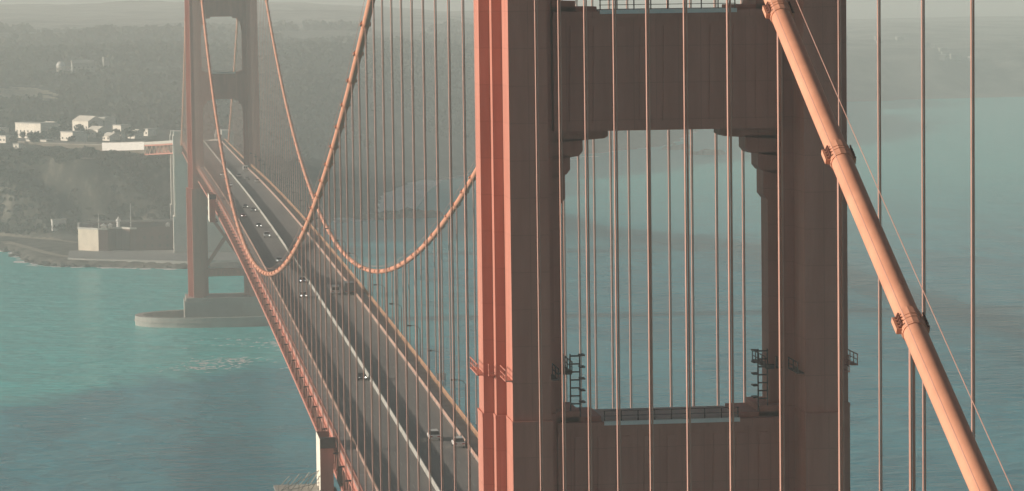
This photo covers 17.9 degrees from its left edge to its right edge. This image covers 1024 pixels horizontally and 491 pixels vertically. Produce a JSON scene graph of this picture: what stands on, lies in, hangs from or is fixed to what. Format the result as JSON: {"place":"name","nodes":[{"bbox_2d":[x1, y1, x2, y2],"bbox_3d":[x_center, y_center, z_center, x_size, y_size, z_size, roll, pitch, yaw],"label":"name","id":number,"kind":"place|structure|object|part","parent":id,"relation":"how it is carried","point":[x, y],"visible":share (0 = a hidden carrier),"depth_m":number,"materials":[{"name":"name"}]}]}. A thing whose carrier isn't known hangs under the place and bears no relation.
{"place":"outdoors","nodes":[
{"label":"outdoors","id":0,"kind":"place"},
{"bbox_2d":[16,138,101,144],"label":"road","id":1,"kind":"structure","parent":0,"point":[65,142],"depth_m":2307.61,"materials":[{"name":"grey asphalt"}]},
{"bbox_2d":[0,0,694,4],"label":"sky","id":2,"kind":"structure","parent":0,"point":[334,2],"materials":[{"name":"grey"}]},
{"bbox_2d":[334,179,439,219],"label":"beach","id":3,"kind":"structure","parent":0,"point":[409,202],"depth_m":2497.84,"materials":[{"name":"beige sand"}]},
{"bbox_2d":[0,0,1023,490],"bbox_3d":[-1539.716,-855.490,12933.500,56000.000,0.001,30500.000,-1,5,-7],"label":"water","id":4,"kind":"structure","parent":0,"point":[76,346],"depth_m":1543.07,"materials":[{"name":"teal liquid"}]},
{"bbox_2d":[134,292,269,327],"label":"tower pier","id":5,"kind":"structure","parent":4,"relation":"in","point":[220,310],"depth_m":1569.28,"materials":[{"name":"concrete"}]},
{"bbox_2d":[184,0,259,297],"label":"bridge tower","id":6,"kind":"structure","parent":5,"relation":"on","point":[236,85],"depth_m":1571.02,"materials":[{"name":"paint"}]},
{"bbox_2d":[396,206,443,217],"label":"sea stack","id":7,"kind":"object","parent":4,"relation":"in","point":[409,213],"visible":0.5,"depth_m":2282.62,"materials":[{"name":"grey stone"}]},
{"bbox_2d":[0,132,1002,436],"bbox_3d":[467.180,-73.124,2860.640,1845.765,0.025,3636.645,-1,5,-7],"label":"surf","id":8,"kind":"structure","parent":4,"relation":"on","point":[274,338],"depth_m":1894.69,"materials":[{"name":"liquid"}]},
{"bbox_2d":[662,144,691,149],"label":"sea stack","id":9,"kind":"object","parent":4,"relation":"in","point":[677,147],"visible":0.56,"depth_m":3164.07,"materials":[{"name":"grey stone"}]},
{"bbox_2d":[686,149,725,155],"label":"sea stack","id":10,"kind":"object","parent":4,"relation":"in","point":[707,152],"visible":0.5,"depth_m":3056.44,"materials":[{"name":"grey stone"}]},
{"bbox_2d":[0,0,1023,268],"bbox_3d":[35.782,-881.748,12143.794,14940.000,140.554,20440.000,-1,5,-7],"label":"terrain","id":11,"kind":"structure","parent":0,"point":[998,48],"depth_m":4432.61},
{"bbox_2d":[0,127,8,132],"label":"building","id":12,"kind":"structure","parent":11,"relation":"on","point":[6,129],"depth_m":2421.30,"materials":[{"name":"concrete"}]},
{"bbox_2d":[0,135,13,142],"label":"building","id":13,"kind":"structure","parent":11,"relation":"on","point":[4,138],"depth_m":2372.21,"materials":[{"name":"concrete"}]},
{"bbox_2d":[9,136,17,142],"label":"tree","id":14,"kind":"object","parent":11,"relation":"on","point":[13,139],"visible":0.96,"depth_m":2343.55,"materials":[{"name":"green plant"}]},
{"bbox_2d":[12,143,23,148],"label":"building","id":15,"kind":"structure","parent":11,"relation":"on","point":[18,145],"depth_m":2260.50,"materials":[{"name":"concrete"}]},
{"bbox_2d":[0,86,57,99],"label":"sand","id":16,"kind":"structure","parent":11,"relation":"on","point":[21,91],"depth_m":2939.29,"materials":[{"name":"beige sand"}]},
{"bbox_2d":[0,241,67,256],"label":"footpath","id":17,"kind":"structure","parent":11,"relation":"on","point":[28,247],"depth_m":2006.82,"materials":[{"name":"grey concrete"}]},
{"bbox_2d":[28,132,41,142],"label":"tree","id":18,"kind":"object","parent":11,"relation":"on","point":[34,137],"visible":1,"depth_m":2323.61,"materials":[{"name":"green plant"}]},
{"bbox_2d":[15,121,56,138],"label":"building","id":19,"kind":"structure","parent":11,"relation":"on","point":[29,126],"depth_m":2429.47,"materials":[{"name":"concrete"}]},
{"bbox_2d":[0,233,77,242],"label":"footpath","id":20,"kind":"structure","parent":11,"relation":"on","point":[19,235],"depth_m":2092.32,"materials":[{"name":"grey concrete"}]},
{"bbox_2d":[39,131,44,138],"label":"tree","id":21,"kind":"object","parent":11,"relation":"on","point":[42,133],"visible":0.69,"depth_m":2376.11,"materials":[{"name":"green plant"}]},
{"bbox_2d":[40,139,53,141],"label":"building","id":22,"kind":"structure","parent":11,"relation":"on","point":[46,140],"depth_m":2337.93,"materials":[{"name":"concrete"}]},
{"bbox_2d":[48,126,60,139],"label":"tree","id":23,"kind":"object","parent":11,"relation":"on","point":[54,129],"visible":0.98,"depth_m":2405.53,"materials":[{"name":"green plant"}]},
{"bbox_2d":[51,218,66,230],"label":"building","id":24,"kind":"structure","parent":11,"relation":"on","point":[55,222],"depth_m":2084.87,"materials":[{"name":"white paint"}]},
{"bbox_2d":[56,61,70,71],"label":"domed building","id":25,"kind":"structure","parent":11,"relation":"on","point":[60,65],"depth_m":3234.17,"materials":[{"name":"white paint"}]},
{"bbox_2d":[67,136,76,140],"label":"tree","id":26,"kind":"object","parent":11,"relation":"on","point":[71,138],"visible":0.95,"depth_m":2333.31,"materials":[{"name":"green plant"}]},
{"bbox_2d":[60,131,86,141],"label":"building","id":27,"kind":"structure","parent":11,"relation":"on","point":[80,136],"depth_m":2357.22,"materials":[{"name":"concrete"}]},
{"bbox_2d":[74,124,83,130],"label":"tree","id":28,"kind":"object","parent":11,"relation":"on","point":[78,126],"visible":0.57,"depth_m":2479.19,"materials":[{"name":"green plant"}]},
{"bbox_2d":[71,60,94,72],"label":"building","id":29,"kind":"structure","parent":11,"relation":"on","point":[84,64],"depth_m":3215.90,"materials":[{"name":"concrete"}]},
{"bbox_2d":[79,127,88,137],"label":"tree","id":30,"kind":"object","parent":11,"relation":"on","point":[82,129],"visible":0.4,"depth_m":2392.74,"materials":[{"name":"green plant"}]},
{"bbox_2d":[72,115,103,130],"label":"building","id":31,"kind":"structure","parent":11,"relation":"on","point":[85,121],"depth_m":2509.97,"materials":[{"name":"white concrete"}]},
{"bbox_2d":[17,142,169,156],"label":"embankment","id":32,"kind":"structure","parent":11,"relation":"on","point":[98,147],"depth_m":2233.79,"materials":[{"name":"grey concrete"}]},
{"bbox_2d":[102,141,145,150],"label":"retaining wall","id":33,"kind":"structure","parent":32,"relation":"on","point":[107,146],"depth_m":2168.58,"materials":[{"name":"white paint"}]},
{"bbox_2d":[88,121,98,127],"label":"tree","id":34,"kind":"object","parent":11,"relation":"on","point":[94,124],"visible":0.45,"depth_m":2458.70,"materials":[{"name":"green plant"}]},
{"bbox_2d":[87,126,107,137],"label":"building","id":35,"kind":"structure","parent":11,"relation":"on","point":[93,131],"depth_m":2429.19,"materials":[{"name":"white concrete"}]},
{"bbox_2d":[96,131,103,140],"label":"tree","id":36,"kind":"object","parent":11,"relation":"on","point":[99,135],"visible":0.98,"depth_m":2374.68,"materials":[{"name":"green plant"}]},
{"bbox_2d":[102,57,109,65],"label":"building","id":37,"kind":"structure","parent":11,"relation":"on","point":[106,60],"depth_m":3214.58,"materials":[{"name":"concrete"}]},
{"bbox_2d":[99,117,115,131],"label":"building","id":38,"kind":"structure","parent":11,"relation":"on","point":[108,122],"depth_m":2515.56,"materials":[{"name":"paint"}]},
{"bbox_2d":[102,132,120,140],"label":"building","id":39,"kind":"structure","parent":11,"relation":"on","point":[110,136],"depth_m":2381.47,"materials":[{"name":"white concrete"}]},
{"bbox_2d":[112,128,120,134],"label":"tree","id":40,"kind":"object","parent":11,"relation":"on","point":[118,131],"visible":0.58,"depth_m":2423.09,"materials":[{"name":"green plant"}]},
{"bbox_2d":[0,246,242,268],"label":"shore rocks","id":41,"kind":"object","parent":11,"relation":"on","point":[25,259],"visible":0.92,"depth_m":1920.85,"materials":[{"name":"grey stone"}]},
{"bbox_2d":[112,124,130,134],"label":"building","id":42,"kind":"structure","parent":11,"relation":"on","point":[120,127],"depth_m":2470.88,"materials":[{"name":"concrete"}]},
{"bbox_2d":[121,130,124,140],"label":"building","id":43,"kind":"structure","parent":11,"relation":"on","point":[123,135],"depth_m":2374.74,"materials":[{"name":"concrete"}]},
{"bbox_2d":[77,205,173,250],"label":"brick fort","id":44,"kind":"structure","parent":11,"relation":"on","point":[129,235],"depth_m":1975.85,"materials":[{"name":"brick"}]},
{"bbox_2d":[125,127,136,138],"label":"tree","id":45,"kind":"object","parent":11,"relation":"on","point":[129,132],"visible":1,"depth_m":2389.11,"materials":[{"name":"green plant"}]},
{"bbox_2d":[128,129,143,138],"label":"building","id":46,"kind":"structure","parent":11,"relation":"on","point":[139,134],"depth_m":2403.59,"materials":[{"name":"white concrete"}]},
{"bbox_2d":[142,128,156,135],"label":"building","id":47,"kind":"structure","parent":11,"relation":"on","point":[150,132],"depth_m":2453.82,"materials":[{"name":"concrete"}]},
{"bbox_2d":[0,146,305,236],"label":"scrub","id":48,"kind":"object","parent":11,"relation":"on","point":[123,160],"visible":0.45,"depth_m":2109.31,"materials":[{"name":"green plant"}]},
{"bbox_2d":[68,250,240,263],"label":"seawall","id":49,"kind":"object","parent":11,"relation":"on","point":[159,256],"visible":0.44,"depth_m":1929.33,"materials":[{"name":"concrete"}]},
{"bbox_2d":[170,129,225,218],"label":"bridge pylon","id":50,"kind":"object","parent":11,"relation":"on","point":[172,187],"visible":0.17,"depth_m":2058.55,"materials":[{"name":"concrete"}]},
{"bbox_2d":[172,129,233,252],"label":"bridge pylon","id":51,"kind":"object","parent":11,"relation":"on","point":[180,179],"visible":0.44,"depth_m":1952.31,"materials":[{"name":"concrete"}]},
{"bbox_2d":[144,139,226,154],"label":"approach viaduct","id":52,"kind":"object","parent":51,"relation":"on","point":[163,147],"visible":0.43,"depth_m":2078.88,"materials":[{"name":"concrete"}]},
{"bbox_2d":[0,19,473,49],"bbox_3d":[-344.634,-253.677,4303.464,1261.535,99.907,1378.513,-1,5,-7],"label":"forest","id":53,"kind":"object","parent":11,"relation":"on","point":[146,34],"visible":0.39,"depth_m":4055.02,"materials":[{"name":"green plant"}]},
{"bbox_2d":[0,40,474,164],"bbox_3d":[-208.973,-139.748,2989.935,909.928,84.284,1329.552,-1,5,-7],"label":"forest","id":54,"kind":"object","parent":11,"relation":"on","point":[121,93],"visible":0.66,"depth_m":2966.23,"materials":[{"name":"green plant"}]},
{"bbox_2d":[939,54,945,60],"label":"house","id":55,"kind":"structure","parent":11,"relation":"on","point":[942,57],"depth_m":4631.36,"materials":[{"name":"grey"}]},
{"bbox_2d":[941,51,950,55],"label":"house","id":56,"kind":"structure","parent":11,"relation":"on","point":[947,53],"depth_m":4701.12,"materials":[{"name":"grey"}]},
{"bbox_2d":[950,54,960,59],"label":"house","id":57,"kind":"structure","parent":11,"relation":"on","point":[955,56],"depth_m":4657.06,"materials":[{"name":"grey"}]},
{"bbox_2d":[180,0,1012,490],"bbox_3d":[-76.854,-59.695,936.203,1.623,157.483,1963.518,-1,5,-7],"label":"cable","id":58,"kind":"object","parent":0,"point":[910,322],"visible":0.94,"depth_m":244.44,"materials":[{"name":"orange paint"}]},
{"bbox_2d":[180,143,350,481],"bbox_3d":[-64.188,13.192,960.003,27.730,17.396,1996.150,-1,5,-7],"label":"bridge deck","id":59,"kind":"structure","parent":58,"relation":"hanging from","point":[273,316],"depth_m":807.30,"materials":[{"name":"metal"}]},
{"bbox_2d":[182,144,357,490],"bbox_3d":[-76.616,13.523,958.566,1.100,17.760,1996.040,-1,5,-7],"label":"side truss","id":60,"kind":"object","parent":59,"relation":"attached to","point":[305,393],"visible":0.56,"depth_m":765.71,"materials":[{"name":"metal"}]},
{"bbox_2d":[208,193,217,221],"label":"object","id":61,"kind":"object","parent":60,"relation":"attached to","point":[211,207],"visible":0.99,"depth_m":1256.85,"materials":[{"name":"white concrete"}]},
{"bbox_2d":[274,431,336,490],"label":"pylon","id":62,"kind":"object","parent":60,"relation":"hanging from","point":[325,444],"visible":1,"depth_m":578.64,"materials":[{"name":"orange paint"}]},
{"bbox_2d":[183,141,375,490],"bbox_3d":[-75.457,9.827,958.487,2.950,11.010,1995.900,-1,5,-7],"label":"sidewalk","id":63,"kind":"structure","parent":59,"relation":"on","point":[326,399],"depth_m":670.90,"materials":[{"name":"concrete"}]},
{"bbox_2d":[185,146,362,490],"bbox_3d":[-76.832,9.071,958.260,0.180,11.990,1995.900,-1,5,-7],"label":"railing","id":64,"kind":"object","parent":63,"relation":"on","point":[330,423],"visible":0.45,"depth_m":649.43,"materials":[{"name":"metal"}]},
{"bbox_2d":[211,176,378,490],"bbox_3d":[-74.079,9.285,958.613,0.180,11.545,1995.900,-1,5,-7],"label":"railing","id":65,"kind":"object","parent":63,"relation":"on","point":[350,435],"visible":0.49,"depth_m":698.25,"materials":[{"name":"metal"}]},
{"bbox_2d":[204,140,478,490],"bbox_3d":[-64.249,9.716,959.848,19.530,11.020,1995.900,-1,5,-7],"label":"road","id":66,"kind":"structure","parent":59,"relation":"on","point":[273,248],"depth_m":700.99,"materials":[{"name":"grey asphalt"}]},
{"bbox_2d":[264,231,269,237],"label":"car","id":67,"kind":"object","parent":66,"relation":"on","point":[266,233],"visible":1,"depth_m":1048.19,"materials":[{"name":"grey paint"}]},
{"bbox_2d":[276,257,282,262],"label":"car","id":68,"kind":"object","parent":66,"relation":"on","point":[278,259],"visible":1,"depth_m":950.40,"materials":[{"name":"grey paint"}]},
{"bbox_2d":[299,291,305,297],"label":"car","id":69,"kind":"object","parent":66,"relation":"on","point":[302,294],"visible":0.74,"depth_m":842.95,"materials":[{"name":"grey paint"}]},
{"bbox_2d":[299,277,305,282],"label":"car","id":70,"kind":"object","parent":66,"relation":"on","point":[300,279],"visible":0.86,"depth_m":884.58,"materials":[{"name":"blue paint"}]},
{"bbox_2d":[204,141,440,490],"bbox_3d":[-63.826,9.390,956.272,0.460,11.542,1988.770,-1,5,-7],"label":"median barrier","id":71,"kind":"object","parent":66,"relation":"on","point":[414,451],"visible":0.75,"depth_m":710.48,"materials":[{"name":"concrete"}]},
{"bbox_2d":[332,285,339,294],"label":"van","id":72,"kind":"object","parent":66,"relation":"on","point":[335,288],"visible":0.66,"depth_m":849.12,"materials":[{"name":"white paint"}]},
{"bbox_2d":[211,150,474,488],"bbox_3d":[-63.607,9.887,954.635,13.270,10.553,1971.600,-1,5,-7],"label":"lane marking","id":73,"kind":"object","parent":66,"relation":"on","point":[347,369],"visible":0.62,"depth_m":668.07,"materials":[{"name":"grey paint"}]},
{"bbox_2d":[343,281,353,294],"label":"box truck","id":74,"kind":"object","parent":66,"relation":"on","point":[345,286],"visible":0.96,"depth_m":847.49,"materials":[{"name":"grey paint"}]},
{"bbox_2d":[358,372,366,379],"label":"car","id":75,"kind":"object","parent":66,"relation":"on","point":[360,375],"visible":0.62,"depth_m":672.73,"materials":[{"name":"grey paint"}]},
{"bbox_2d":[427,429,439,439],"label":"car","id":76,"kind":"object","parent":66,"relation":"on","point":[435,434],"visible":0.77,"depth_m":587.71,"materials":[{"name":"white paint"}]},
{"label":"window","id":77,"kind":"part","parent":76,"relation":"part of","materials":[{"name":"black glass"}]},
{"bbox_2d":[451,436,464,447],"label":"car","id":78,"kind":"object","parent":66,"relation":"on","point":[460,441],"visible":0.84,"depth_m":578.77,"materials":[{"name":"white paint"}]},
{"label":"window","id":79,"kind":"part","parent":78,"relation":"part of","materials":[{"name":"black glass"}]},
{"bbox_2d":[223,140,477,461],"bbox_3d":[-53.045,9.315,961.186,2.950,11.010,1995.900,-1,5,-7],"label":"sidewalk","id":80,"kind":"structure","parent":59,"relation":"on","point":[461,424],"depth_m":752.08,"materials":[{"name":"concrete"}]},
{"bbox_2d":[222,141,477,460],"bbox_3d":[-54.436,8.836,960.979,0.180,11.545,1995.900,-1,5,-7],"label":"railing","id":81,"kind":"object","parent":80,"relation":"on","point":[411,367],"visible":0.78,"depth_m":749.19,"materials":[{"name":"metal"}]},
{"bbox_2d":[225,139,477,438],"bbox_3d":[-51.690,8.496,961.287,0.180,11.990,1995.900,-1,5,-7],"label":"railing","id":82,"kind":"object","parent":80,"relation":"on","point":[444,391],"visible":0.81,"depth_m":788.11,"materials":[{"name":"metal"}]},
{"bbox_2d":[436,373,445,385],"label":"sign panel","id":83,"kind":"object","parent":82,"relation":"attached to","point":[438,376],"visible":0.91,"depth_m":661.02,"materials":[{"name":"white paint"}]},
{"bbox_2d":[389,303,401,338],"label":"street lamp","id":84,"kind":"object","parent":80,"relation":"on","point":[401,317],"visible":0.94,"depth_m":743.84,"materials":[{"name":"metal"}]},
{"bbox_2d":[407,325,420,361],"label":"street lamp","id":85,"kind":"object","parent":80,"relation":"on","point":[420,341],"visible":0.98,"depth_m":698.73,"materials":[{"name":"metal"}]},
{"bbox_2d":[451,379,466,422],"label":"street lamp","id":86,"kind":"object","parent":80,"relation":"on","point":[465,399],"visible":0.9,"depth_m":608.25,"materials":[{"name":"metal"}]},
{"bbox_2d":[227,0,974,490],"bbox_3d":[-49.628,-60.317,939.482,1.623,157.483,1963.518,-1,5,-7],"label":"cable","id":87,"kind":"object","parent":59,"relation":"attached to","point":[285,130],"visible":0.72,"depth_m":414.56,"materials":[{"name":"orange paint"}]},
{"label":"tower pier","id":88,"kind":"object","parent":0,"visible":0},
{"bbox_2d":[470,0,857,490],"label":"bridge tower","id":89,"kind":"structure","parent":88,"relation":"on","point":[507,371],"depth_m":301.42,"materials":[{"name":"metal"}]}
]}

